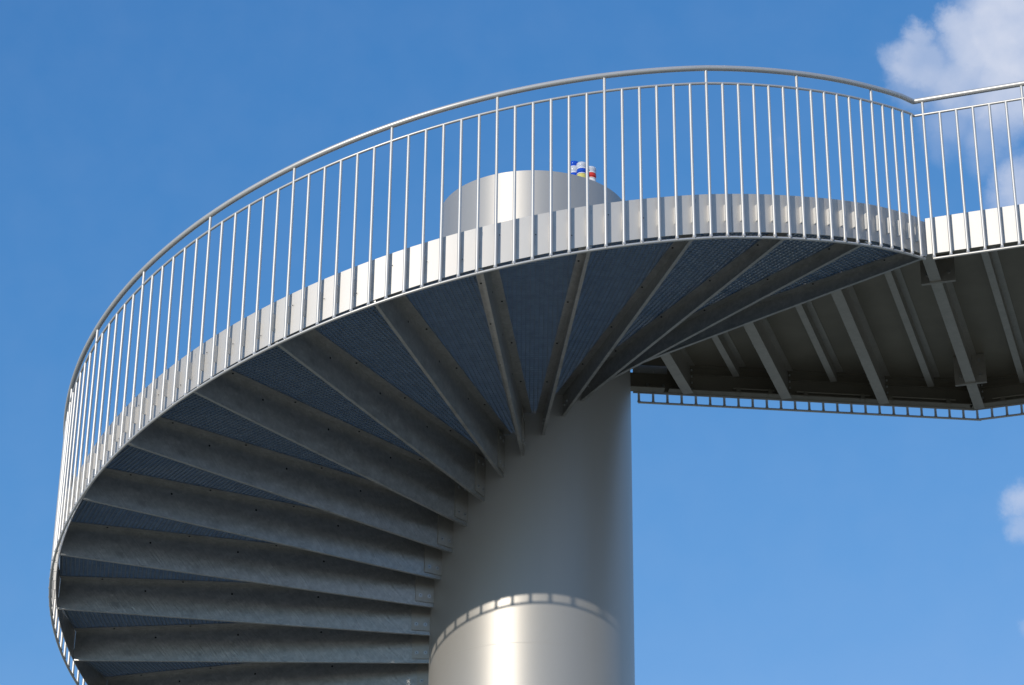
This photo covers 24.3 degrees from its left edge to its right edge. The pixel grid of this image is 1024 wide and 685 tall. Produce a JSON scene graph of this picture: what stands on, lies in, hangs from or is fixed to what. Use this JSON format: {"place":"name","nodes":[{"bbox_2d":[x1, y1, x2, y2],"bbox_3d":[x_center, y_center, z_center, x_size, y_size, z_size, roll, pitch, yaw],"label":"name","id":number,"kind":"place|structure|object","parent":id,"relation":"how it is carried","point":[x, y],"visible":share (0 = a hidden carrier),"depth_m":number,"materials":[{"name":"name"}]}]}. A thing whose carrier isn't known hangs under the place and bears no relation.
{"place":"outdoors","nodes":[
{"label":"outdoors","id":0,"kind":"place"},
{"bbox_2d":[0,0,1023,684],"label":"sky","id":1,"kind":"structure","parent":0,"point":[771,547],"materials":[{"name":"blue"}]},
{"bbox_2d":[571,161,577,174],"bbox_3d":[0.538,-1.449,20.676,0.094,0.255,0.094,0,-26,1],"label":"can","id":2,"kind":"object","parent":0,"point":[573,167],"visible":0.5,"depth_m":20.66,"materials":[{"name":"blue plastic"}]},
{"bbox_2d":[576,161,585,177],"bbox_3d":[0.605,-1.453,20.627,0.094,0.221,0.094,0,-26,1],"label":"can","id":3,"kind":"object","parent":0,"point":[581,168],"visible":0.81,"depth_m":20.61,"materials":[{"name":"multicoloured plastic"}]},
{"bbox_2d":[589,166,595,181],"bbox_3d":[0.685,-1.421,20.683,0.094,0.215,0.094,0,-26,1],"label":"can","id":4,"kind":"object","parent":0,"point":[592,172],"visible":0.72,"depth_m":20.66,"materials":[{"name":"multicoloured plastic"}]},
{"label":"ground","id":5,"kind":"structure","parent":0,"visible":0},
{"bbox_2d":[428,170,634,684],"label":"steel column","id":6,"kind":"structure","parent":5,"relation":"on","point":[534,585],"depth_m":19.03,"materials":[{"name":"silver metal"}]},
{"bbox_2d":[56,194,926,684],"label":"spiral staircase","id":7,"kind":"structure","parent":6,"relation":"attached to","point":[290,512],"depth_m":18.45,"materials":[{"name":"metal"}]},
{"bbox_2d":[48,65,925,684],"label":"stair railing","id":8,"kind":"object","parent":7,"relation":"attached to","point":[68,487],"visible":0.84,"depth_m":17.31,"materials":[{"name":"silver metal"}]},
{"bbox_2d":[630,204,1023,410],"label":"footbridge","id":9,"kind":"object","parent":6,"relation":"attached to","point":[943,333],"visible":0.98,"depth_m":20.08,"materials":[{"name":"metal"}]},
{"bbox_2d":[637,370,1023,420],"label":"bridge railing","id":10,"kind":"object","parent":9,"relation":"attached to","point":[837,411],"visible":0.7,"depth_m":20.66,"materials":[{"name":"silver metal"}]},
{"bbox_2d":[914,81,1023,259],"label":"bridge railing","id":11,"kind":"object","parent":9,"relation":"attached to","point":[923,100],"visible":1,"depth_m":18.33,"materials":[{"name":"silver metal"}]}
]}

